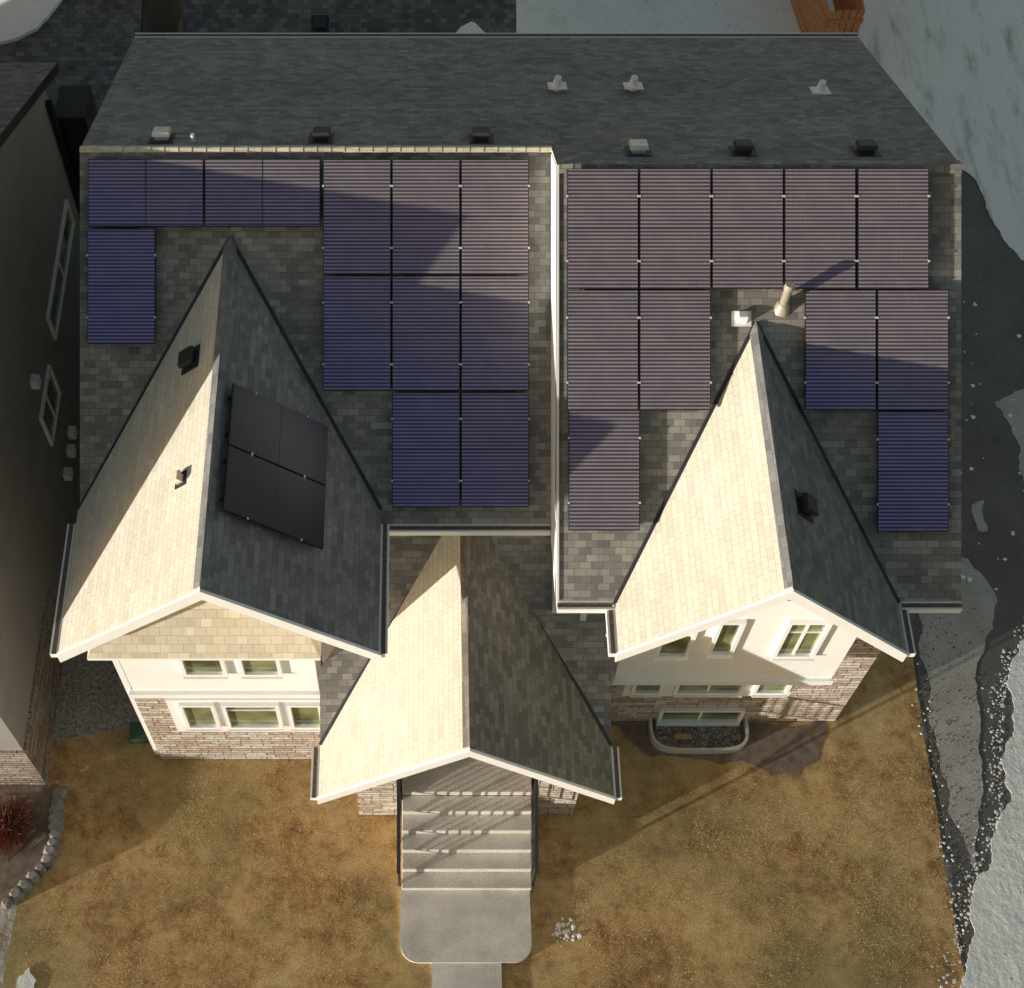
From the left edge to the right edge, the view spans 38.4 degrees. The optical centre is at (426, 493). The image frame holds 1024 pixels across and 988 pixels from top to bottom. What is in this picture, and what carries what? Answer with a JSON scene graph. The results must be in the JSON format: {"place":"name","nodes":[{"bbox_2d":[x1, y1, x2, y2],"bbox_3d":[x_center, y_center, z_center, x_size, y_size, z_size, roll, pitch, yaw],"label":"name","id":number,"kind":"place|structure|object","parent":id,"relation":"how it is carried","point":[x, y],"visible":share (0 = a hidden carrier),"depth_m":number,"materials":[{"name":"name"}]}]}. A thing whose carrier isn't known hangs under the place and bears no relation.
{"place":"outdoors","nodes":[
{"label":"outdoors","id":0,"kind":"place"},
{"bbox_2d":[0,784,58,903],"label":"planting bed soil","id":1,"kind":"structure","parent":0,"point":[17,870],"depth_m":25.43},
{"bbox_2d":[0,791,44,864],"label":"dry shrub","id":2,"kind":"object","parent":1,"relation":"on","point":[12,827],"visible":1,"depth_m":25.26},
{"bbox_2d":[0,0,180,112],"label":"neighbour garage","id":3,"kind":"structure","parent":0,"point":[83,42],"depth_m":29.70,"materials":[{"name":"grey paint"}]},
{"bbox_2d":[183,0,515,32],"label":"detached garage","id":4,"kind":"structure","parent":0,"point":[355,16],"depth_m":30.22,"materials":[{"name":"beige paint"}]},
{"bbox_2d":[3,651,963,987],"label":"lawn","id":5,"kind":"structure","parent":0,"point":[873,723],"depth_m":25.08,"materials":[{"name":"plant"}]},
{"bbox_2d":[1,787,66,909],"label":"rock border","id":6,"kind":"object","parent":5,"relation":"on","point":[25,886],"visible":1,"depth_m":25.14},
{"bbox_2d":[134,657,322,758],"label":"stone veneer wall","id":7,"kind":"structure","parent":5,"relation":"on","point":[170,741],"depth_m":25.36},
{"bbox_2d":[112,660,158,754],"bbox_3d":[-4.780,3.154,23.583,0.090,5.800,0.080,0,60,0],"label":"downspout","id":8,"kind":"object","parent":7,"relation":"attached to","point":[122,674],"visible":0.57,"depth_m":23.77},
{"bbox_2d":[120,660,320,690],"bbox_3d":[-3.210,0.420,22.228,2.980,5.080,3.500,0,60,0],"label":"bay","id":9,"kind":"object","parent":7,"relation":"on","point":[167,675],"visible":0.18,"depth_m":23.09,"materials":[{"name":"beige paint"}]},
{"bbox_2d":[59,254,222,651],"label":"gable","id":10,"kind":"structure","parent":9,"relation":"on","point":[135,540],"depth_m":20.39,"materials":[{"name":"tile"}]},
{"bbox_2d":[49,524,75,656],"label":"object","id":11,"kind":"object","parent":10,"relation":"attached to","point":[63,606],"visible":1,"depth_m":20.80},
{"bbox_2d":[51,524,73,653],"bbox_3d":[-5.175,1.326,20.837,0.060,0.010,2.060,0,60,0],"label":"rain gutter","id":12,"kind":"object","parent":11,"relation":"attached to","point":[61,596],"visible":1,"depth_m":20.81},
{"bbox_2d":[77,238,227,508],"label":"valley","id":13,"kind":"structure","parent":10,"relation":"attached to","point":[165,351],"depth_m":21.44,"materials":[{"name":"metal"}]},
{"bbox_2d":[177,344,199,375],"bbox_3d":[-3.386,-1.927,20.863,0.314,0.300,0.380,0,60,0],"label":"roof vent","id":14,"kind":"object","parent":10,"relation":"on","point":[188,358],"visible":1,"depth_m":20.80,"materials":[{"name":"plastic"}]},
{"bbox_2d":[193,237,236,588],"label":"ridge cap gable","id":15,"kind":"structure","parent":10,"relation":"on","point":[207,513],"depth_m":19.89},
{"bbox_2d":[129,689,319,697],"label":"belt trim","id":16,"kind":"structure","parent":7,"relation":"attached to","point":[224,694],"depth_m":23.44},
{"bbox_2d":[165,698,319,730],"bbox_3d":[-2.935,3.629,24.154,2.530,1.375,0.068,0,60,0],"label":"window surround","id":17,"kind":"object","parent":7,"relation":"attached to","point":[175,712],"visible":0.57,"depth_m":23.62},
{"bbox_2d":[228,729,283,731],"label":"sill","id":18,"kind":"structure","parent":17,"relation":"attached to","point":[255,730],"depth_m":24.44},
{"bbox_2d":[232,724,279,728],"bbox_3d":[-2.850,3.873,24.449,0.800,0.060,0.080,0,60,0],"label":"frame bottom","id":19,"kind":"object","parent":18,"relation":"on","point":[255,726],"visible":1,"depth_m":24.42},
{"bbox_2d":[227,708,278,723],"bbox_3d":[-2.850,3.608,24.048,0.800,0.900,0.022,0,60,0],"label":"glass","id":20,"kind":"object","parent":19,"relation":"on","point":[253,717],"visible":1,"depth_m":24.12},
{"bbox_2d":[356,780,396,814],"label":"porch pillar","id":21,"kind":"structure","parent":5,"relation":"on","point":[379,799],"depth_m":24.94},
{"bbox_2d":[400,890,531,962],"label":"landing slab","id":22,"kind":"structure","parent":5,"relation":"on","point":[465,926],"depth_m":24.59,"materials":[{"name":"concrete"}]},
{"bbox_2d":[402,765,531,890],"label":"front steps","id":23,"kind":"structure","parent":5,"relation":"on","point":[466,842],"depth_m":24.87,"materials":[{"name":"concrete"}]},
{"bbox_2d":[531,779,537,885],"bbox_3d":[1.800,5.683,24.463,0.060,1.884,1.400,0,60,0],"label":"stair railing","id":24,"kind":"object","parent":23,"relation":"on","point":[534,798],"visible":0.97,"depth_m":24.00,"materials":[{"name":"black metal"}]},
{"bbox_2d":[432,963,501,987],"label":"walkway","id":25,"kind":"structure","parent":5,"relation":"on","point":[466,975],"depth_m":24.22,"materials":[{"name":"concrete"}]},
{"bbox_2d":[532,778,577,814],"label":"porch pillar","id":26,"kind":"structure","parent":5,"relation":"on","point":[554,799],"depth_m":24.94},
{"bbox_2d":[648,717,748,753],"bbox_3d":[4.880,4.328,26.253,1.770,0.200,0.627,0,60,0],"label":"window well","id":27,"kind":"object","parent":5,"relation":"on","point":[698,739],"depth_m":26.29,"materials":[{"name":"metal"}]},
{"bbox_2d":[656,724,739,725],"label":"sill","id":28,"kind":"structure","parent":27,"relation":"on","point":[697,724],"depth_m":26.39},
{"bbox_2d":[660,719,736,723],"bbox_3d":[4.890,4.089,26.403,1.380,0.060,0.080,0,60,0],"label":"frame bottom","id":29,"kind":"object","parent":28,"relation":"on","point":[700,721],"visible":1,"depth_m":26.38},
{"bbox_2d":[662,712,739,718],"bbox_3d":[4.890,3.929,26.183,1.380,0.480,0.022,0,60,0],"label":"glass","id":30,"kind":"object","parent":29,"relation":"on","point":[695,715],"visible":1,"depth_m":26.22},
{"bbox_2d":[611,721,826,775],"bbox_3d":[5.196,4.491,26.269,4.031,0.001,1.102,2,60,1],"label":"soil bed","id":31,"kind":"object","parent":5,"relation":"on","point":[771,749],"visible":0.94,"depth_m":26.25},
{"bbox_2d":[0,0,966,987],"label":"ground","id":32,"kind":"structure","parent":0,"point":[6,920],"depth_m":24.88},
{"bbox_2d":[0,90,79,749],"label":"wall","id":33,"kind":"structure","parent":32,"relation":"on","point":[39,499],"depth_m":24.99,"materials":[{"name":"grey paint"}]},
{"bbox_2d":[0,63,58,147],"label":"roof back","id":34,"kind":"structure","parent":33,"relation":"on","point":[23,86],"depth_m":24.84,"materials":[{"name":"tile"}]},
{"bbox_2d":[0,587,62,784],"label":"stone base","id":35,"kind":"object","parent":33,"relation":"on","point":[28,764],"visible":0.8,"depth_m":25.62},
{"bbox_2d":[43,373,57,437],"bbox_3d":[-6.755,-1.586,26.203,0.030,0.800,1.050,0,60,0],"label":"glass","id":36,"kind":"object","parent":33,"relation":"attached to","point":[52,394],"visible":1,"depth_m":26.25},
{"bbox_2d":[46,201,67,315],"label":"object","id":37,"kind":"object","parent":33,"relation":"attached to","point":[55,270],"visible":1,"depth_m":26.66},
{"bbox_2d":[50,208,71,329],"bbox_3d":[-6.755,-4.150,26.962,0.030,0.550,2.650,0,60,0],"label":"glass","id":38,"kind":"object","parent":33,"relation":"attached to","point":[59,277],"visible":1,"depth_m":27.04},
{"bbox_2d":[53,651,139,740],"bbox_3d":[-5.656,-0.440,29.117,2.898,0.001,11.279,0,60,0],"label":"gravel strip","id":39,"kind":"object","parent":32,"relation":"on","point":[67,733],"visible":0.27,"depth_m":26.67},
{"bbox_2d":[55,86,96,190],"bbox_3d":[-6.480,-5.824,29.112,0.560,5.400,0.800,0,60,0],"label":"chimney chase","id":40,"kind":"object","parent":39,"relation":"on","point":[76,111],"visible":0.29,"depth_m":26.86,"materials":[{"name":"black metal"}]},
{"bbox_2d":[55,651,139,731],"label":"gravel stones","id":41,"kind":"object","parent":39,"relation":"on","point":[101,694],"visible":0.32,"depth_m":26.70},
{"bbox_2d":[16,0,1023,987],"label":"snow","id":42,"kind":"structure","parent":32,"relation":"on","point":[954,70],"depth_m":34.34,"materials":[{"name":"snow"}]},
{"bbox_2d":[790,0,864,33],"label":"wooden fence","id":43,"kind":"object","parent":42,"relation":"on","point":[811,16],"visible":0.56,"depth_m":33.73,"materials":[{"name":"brown wood"}]},
{"bbox_2d":[611,640,880,720],"bbox_3d":[4.665,-0.937,27.388,5.430,3.500,9.630,0,60,0],"label":"stone storey","id":44,"kind":"object","parent":32,"relation":"on","point":[814,702],"visible":0.07,"depth_m":25.68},
{"bbox_2d":[552,431,860,639],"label":"wall","id":45,"kind":"structure","parent":44,"relation":"on","point":[554,609],"depth_m":22.24,"materials":[{"name":"beige paint"}]},
{"bbox_2d":[556,171,960,605],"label":"roof front","id":46,"kind":"structure","parent":45,"relation":"on","point":[594,566],"depth_m":20.55,"materials":[{"name":"grey tile"}]},
{"bbox_2d":[557,165,558,600],"bbox_3d":[1.840,-1.558,20.544,0.030,3.081,5.306,0,60,0],"label":"drip edge","id":47,"kind":"object","parent":46,"relation":"attached to","point":[557,382],"visible":1,"depth_m":20.53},
{"bbox_2d":[566,169,638,289],"bbox_3d":[2.455,-3.698,20.475,1.018,0.937,1.508,0,60,0],"label":"solar panel","id":48,"kind":"object","parent":46,"relation":"on","point":[602,228],"visible":1,"depth_m":20.41,"materials":[{"name":"glass"}]},
{"bbox_2d":[566,290,638,409],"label":"solar panel","id":49,"kind":"object","parent":46,"relation":"on","point":[602,349],"visible":1,"depth_m":20.41,"materials":[{"name":"glass"}]},
{"bbox_2d":[568,410,640,530],"bbox_3d":[2.475,-0.328,20.475,1.018,0.937,1.508,0,60,0],"label":"solar panel","id":50,"kind":"object","parent":46,"relation":"on","point":[603,470],"visible":1,"depth_m":20.41,"materials":[{"name":"glass"}]},
{"bbox_2d":[639,290,711,410],"bbox_3d":[3.465,-2.004,20.475,1.018,0.937,1.508,0,60,0],"label":"solar panel","id":51,"kind":"object","parent":46,"relation":"on","point":[674,349],"visible":1,"depth_m":20.41,"materials":[{"name":"glass"}]},
{"bbox_2d":[639,169,711,289],"bbox_3d":[3.465,-3.698,20.475,1.018,0.937,1.508,0,60,0],"label":"solar panel","id":52,"kind":"object","parent":46,"relation":"on","point":[674,228],"visible":1,"depth_m":20.41,"materials":[{"name":"glass"}]},
{"bbox_2d":[614,340,792,651],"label":"gable","id":53,"kind":"structure","parent":46,"relation":"attached to","point":[711,549],"depth_m":19.89,"materials":[{"name":"tile"}]},
{"bbox_2d":[613,322,754,603],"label":"valley","id":54,"kind":"structure","parent":53,"relation":"attached to","point":[678,476],"depth_m":20.54,"materials":[{"name":"metal"}]},
{"bbox_2d":[615,588,906,661],"bbox_3d":[4.620,1.764,19.426,4.000,2.230,0.045,0,60,0],"label":"rake board","id":55,"kind":"object","parent":53,"relation":"attached to","point":[835,618],"visible":1,"depth_m":19.33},
{"bbox_2d":[750,322,798,588],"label":"ridge cap gable","id":56,"kind":"structure","parent":53,"relation":"on","point":[785,544],"depth_m":19.44,"materials":[{"name":"tile"}]},
{"bbox_2d":[711,169,783,289],"bbox_3d":[4.475,-3.698,20.475,1.018,0.937,1.508,0,60,0],"label":"solar panel","id":57,"kind":"object","parent":46,"relation":"on","point":[747,228],"visible":1,"depth_m":20.41,"materials":[{"name":"glass"}]},
{"bbox_2d":[557,160,961,173],"bbox_3d":[4.665,-4.609,20.556,5.670,0.075,0.230,0,60,0],"label":"ridge cap","id":58,"kind":"object","parent":46,"relation":"on","point":[944,166],"visible":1,"depth_m":20.53,"materials":[{"name":"grey tile"}]},
{"bbox_2d":[784,169,856,289],"bbox_3d":[5.485,-3.698,20.475,1.018,0.937,1.508,0,60,0],"label":"solar panel","id":59,"kind":"object","parent":46,"relation":"on","point":[819,228],"visible":0.97,"depth_m":20.41,"materials":[{"name":"glass"}]},
{"bbox_2d":[804,290,876,410],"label":"solar panel","id":60,"kind":"object","parent":46,"relation":"on","point":[839,349],"visible":1,"depth_m":20.41,"materials":[{"name":"glass"}]},
{"bbox_2d":[857,169,929,289],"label":"solar panel","id":61,"kind":"object","parent":46,"relation":"on","point":[892,228],"visible":1,"depth_m":20.41,"materials":[{"name":"glass"}]},
{"bbox_2d":[877,290,949,410],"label":"solar panel","id":62,"kind":"object","parent":46,"relation":"on","point":[912,349],"visible":1,"depth_m":20.41,"materials":[{"name":"glass"}]},
{"bbox_2d":[877,412,949,531],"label":"solar panel","id":63,"kind":"object","parent":46,"relation":"on","point":[912,471],"visible":1,"depth_m":20.41,"materials":[{"name":"glass"}]},
{"bbox_2d":[899,602,962,612],"bbox_3d":[7.080,1.593,20.581,0.840,0.120,0.120,0,60,0],"label":"gutter","id":64,"kind":"object","parent":46,"relation":"attached to","point":[934,609],"visible":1,"depth_m":20.53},
{"bbox_2d":[613,606,855,677],"bbox_3d":[4.655,0.467,21.808,3.410,4.560,3.000,0,60,0],"label":"bay","id":65,"kind":"object","parent":44,"relation":"on","point":[759,638],"visible":0.18,"depth_m":22.38,"materials":[{"name":"beige paint"}]},
{"bbox_2d":[706,656,732,658],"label":"sill","id":66,"kind":"structure","parent":65,"relation":"attached to","point":[718,657],"depth_m":22.09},
{"bbox_2d":[711,651,728,655],"bbox_3d":[4.415,2.397,22.091,0.270,0.060,0.080,0,60,0],"label":"frame bottom","id":67,"kind":"object","parent":66,"relation":"on","point":[720,653],"visible":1,"depth_m":22.06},
{"bbox_2d":[713,625,739,650],"bbox_3d":[4.415,2.094,21.625,0.270,1.050,0.022,0,60,0],"label":"glass","id":68,"kind":"object","parent":67,"relation":"on","point":[726,637],"visible":0.86,"depth_m":21.65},
{"bbox_2d":[611,657,833,684],"bbox_3d":[4.655,2.646,23.252,3.470,0.160,0.770,0,60,0],"label":"trim band","id":69,"kind":"object","parent":65,"relation":"attached to","point":[722,681],"visible":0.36,"depth_m":23.01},
{"bbox_2d":[771,657,813,661],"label":"sill","id":70,"kind":"structure","parent":65,"relation":"attached to","point":[792,659],"depth_m":22.16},
{"bbox_2d":[776,653,810,657],"bbox_3d":[5.540,2.437,22.161,0.520,0.060,0.080,0,60,0],"label":"frame bottom","id":71,"kind":"object","parent":70,"relation":"on","point":[796,655],"visible":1,"depth_m":22.13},
{"bbox_2d":[779,625,825,652],"bbox_3d":[5.540,2.114,21.660,0.520,1.130,0.022,0,60,0],"label":"glass","id":72,"kind":"object","parent":71,"relation":"on","point":[808,642],"visible":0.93,"depth_m":21.71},
{"bbox_2d":[764,342,906,651],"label":"gable","id":73,"kind":"structure","parent":65,"relation":"on","point":[838,570],"depth_m":19.92,"materials":[{"name":"tile"}]},
{"bbox_2d":[795,489,818,523],"bbox_3d":[5.059,0.155,19.509,0.308,0.307,0.380,0,60,0],"label":"roof vent","id":74,"kind":"object","parent":73,"relation":"on","point":[807,505],"visible":1,"depth_m":19.44,"materials":[{"name":"plastic"}]},
{"bbox_2d":[758,322,899,603],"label":"valley","id":75,"kind":"structure","parent":73,"relation":"attached to","point":[831,470],"depth_m":20.54,"materials":[{"name":"metal"}]},
{"bbox_3d":[-1.500,-2.739,25.455,6.800,8.650,8.400,0,60,0],"label":"wall","id":76,"kind":"object","parent":32,"relation":"on","visible":0},
{"bbox_2d":[200,253,380,651],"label":"gable","id":77,"kind":"structure","parent":76,"relation":"on","point":[332,587],"depth_m":20.47,"materials":[{"name":"tile"}]},
{"bbox_2d":[57,589,381,662],"bbox_3d":[-2.880,1.780,19.555,4.500,2.250,0.045,0,60,0],"label":"rake board","id":78,"kind":"object","parent":77,"relation":"attached to","point":[177,604],"visible":1,"depth_m":19.45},
{"bbox_2d":[220,446,325,549],"bbox_3d":[-2.078,0.070,19.961,1.316,1.190,1.013,0,60,0],"label":"solar panel","id":79,"kind":"object","parent":77,"relation":"on","point":[263,493],"visible":1,"depth_m":19.89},
{"bbox_2d":[225,383,327,485],"bbox_3d":[-2.078,-0.805,20.466,1.316,1.190,1.013,0,60,0],"label":"solar panel","id":80,"kind":"object","parent":77,"relation":"on","point":[274,433],"visible":1,"depth_m":20.39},
{"bbox_2d":[232,237,382,509],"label":"valley","id":81,"kind":"structure","parent":77,"relation":"attached to","point":[308,378],"depth_m":21.44,"materials":[{"name":"metal"}]},
{"bbox_2d":[379,524,388,656],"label":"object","id":82,"kind":"object","parent":77,"relation":"attached to","point":[380,613],"visible":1,"depth_m":20.81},
{"bbox_2d":[381,524,386,653],"bbox_3d":[-0.605,1.326,20.837,0.060,0.010,2.060,0,60,0],"label":"rain gutter","id":83,"kind":"object","parent":82,"relation":"attached to","point":[383,619],"visible":1,"depth_m":20.81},
{"bbox_2d":[80,152,551,525],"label":"roof front","id":84,"kind":"structure","parent":76,"relation":"on","point":[285,264],"depth_m":21.46,"materials":[{"name":"grey tile"}]},
{"bbox_2d":[86,229,155,344],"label":"solar panel","id":85,"kind":"object","parent":84,"relation":"on","point":[121,286],"visible":1,"depth_m":21.32,"materials":[{"name":"glass"}]},
{"bbox_2d":[88,159,203,227],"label":"solar panel","id":86,"kind":"object","parent":84,"relation":"on","point":[145,192],"visible":1,"depth_m":21.32,"materials":[{"name":"glass"}]},
{"bbox_2d":[205,159,319,227],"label":"solar panel","id":87,"kind":"object","parent":84,"relation":"on","point":[262,192],"visible":1,"depth_m":21.32,"materials":[{"name":"glass"}]},
{"bbox_2d":[80,145,551,152],"bbox_3d":[-1.625,-5.060,21.446,6.910,0.045,0.125,0,60,0],"label":"ridge cap","id":88,"kind":"object","parent":84,"relation":"on","point":[316,149],"visible":1,"depth_m":21.43,"materials":[{"name":"beige tile"}]},
{"bbox_2d":[322,160,390,274],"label":"solar panel","id":89,"kind":"object","parent":84,"relation":"on","point":[356,217],"visible":1,"depth_m":21.32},
{"bbox_2d":[322,276,390,390],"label":"solar panel","id":90,"kind":"object","parent":84,"relation":"on","point":[356,333],"visible":1,"depth_m":21.32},
{"bbox_2d":[391,160,460,274],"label":"solar panel","id":91,"kind":"object","parent":84,"relation":"on","point":[425,217],"visible":1,"depth_m":21.32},
{"bbox_2d":[391,392,460,506],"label":"solar panel","id":92,"kind":"object","parent":84,"relation":"on","point":[425,449],"visible":1,"depth_m":21.32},
{"bbox_2d":[391,276,460,390],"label":"solar panel","id":93,"kind":"object","parent":84,"relation":"on","point":[425,333],"visible":1,"depth_m":21.32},
{"bbox_2d":[389,525,550,535],"bbox_3d":[0.605,0.529,21.484,2.410,0.120,0.120,0,60,0],"label":"gutter","id":94,"kind":"object","parent":84,"relation":"attached to","point":[469,532],"visible":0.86,"depth_m":21.45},
{"bbox_2d":[389,526,550,529],"bbox_3d":[0.605,0.498,21.430,2.410,0.010,0.060,0,60,0],"label":"rain gutter","id":95,"kind":"object","parent":94,"relation":"attached to","point":[469,527],"visible":1,"depth_m":21.42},
{"bbox_2d":[460,276,529,390],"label":"solar panel","id":96,"kind":"object","parent":84,"relation":"on","point":[494,333],"visible":1,"depth_m":21.32,"materials":[{"name":"glass"}]},
{"bbox_2d":[460,160,529,274],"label":"solar panel","id":97,"kind":"object","parent":84,"relation":"on","point":[494,217],"visible":1,"depth_m":21.32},
{"bbox_2d":[460,392,529,506],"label":"solar panel","id":98,"kind":"object","parent":84,"relation":"on","point":[494,449],"visible":1,"depth_m":21.32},
{"bbox_2d":[550,155,555,589],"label":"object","id":99,"kind":"structure","parent":84,"relation":"on","point":[553,302],"depth_m":21.00,"materials":[{"name":"beige paint"}]},
{"bbox_2d":[320,534,610,739],"bbox_3d":[0.600,2.184,22.682,4.500,2.030,2.940,0,60,0],"label":"porch roof plane","id":100,"kind":"object","parent":76,"relation":"on","point":[581,647],"visible":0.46,"depth_m":22.61,"materials":[{"name":"tile"}]},
{"bbox_2d":[318,536,469,795],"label":"entry gable","id":101,"kind":"structure","parent":100,"relation":"on","point":[401,709],"depth_m":21.92,"materials":[{"name":"tile"}]},
{"bbox_2d":[317,748,614,803],"bbox_3d":[0.600,4.155,21.468,4.540,2.360,0.045,0,60,0],"label":"fascia board","id":102,"kind":"object","parent":101,"relation":"attached to","point":[483,757],"visible":1,"depth_m":21.36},
{"bbox_2d":[460,536,475,747],"bbox_3d":[0.600,1.928,21.420,0.190,0.099,3.720,0,60,0],"label":"roof ridge cap","id":103,"kind":"object","parent":101,"relation":"on","point":[468,654],"visible":0.9,"depth_m":21.28,"materials":[{"name":"tile"}]},
{"bbox_2d":[470,536,613,795],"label":"entry gable","id":104,"kind":"structure","parent":100,"relation":"on","point":[533,711],"depth_m":21.93,"materials":[{"name":"tile"}]},
{"bbox_2d":[82,37,955,170],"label":"roof back","id":105,"kind":"structure","parent":76,"relation":"on","point":[704,98],"depth_m":23.13,"materials":[{"name":"grey tile"}]},
{"bbox_2d":[135,33,857,36],"bbox_3d":[1.210,-7.955,25.551,12.580,0.120,0.120,0,60,0],"label":"gutter back","id":106,"kind":"object","parent":105,"relation":"attached to","point":[496,36],"visible":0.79,"depth_m":25.48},
{"bbox_2d":[135,34,857,35],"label":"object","id":107,"kind":"object","parent":105,"relation":"attached to","point":[496,34],"visible":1,"depth_m":25.49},
{"bbox_2d":[850,139,881,156],"bbox_3d":[6.290,-4.932,20.945,0.360,0.252,0.349,0,60,0],"label":"roof vent","id":108,"kind":"object","parent":105,"relation":"on","point":[866,148],"visible":1,"depth_m":20.87,"materials":[{"name":"plastic"}]},
{"bbox_2d":[909,170,1023,961],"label":"road","id":109,"kind":"structure","parent":0,"point":[993,349],"depth_m":28.97,"materials":[{"name":"asphalt"}]},
{"bbox_2d":[901,566,1010,957],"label":"dark pebbles","id":110,"kind":"object","parent":109,"relation":"on","point":[946,735],"visible":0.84,"depth_m":26.18,"materials":[{"name":"stone"}]},
{"bbox_2d":[918,556,997,867],"bbox_3d":[9.860,3.699,26.732,1.591,0.001,6.375,4,60,2],"label":"road dry patch","id":111,"kind":"object","parent":109,"relation":"on","point":[978,598],"visible":0.81,"depth_m":26.83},
{"bbox_2d":[994,389,1023,480],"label":"road dry patch","id":112,"kind":"object","parent":109,"relation":"on","point":[1007,405],"visible":1,"depth_m":29.80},
{"bbox_3d":[-4.680,1.852,20.928,0.340,0.600,0.880,0,60,0],"label":"pent roof","id":113,"kind":"object","parent":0,"visible":0},
{"bbox_2d":[87,609,319,659],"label":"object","id":114,"kind":"structure","parent":113,"relation":"attached to","point":[204,634],"depth_m":20.84,"materials":[{"name":"beige tile"}]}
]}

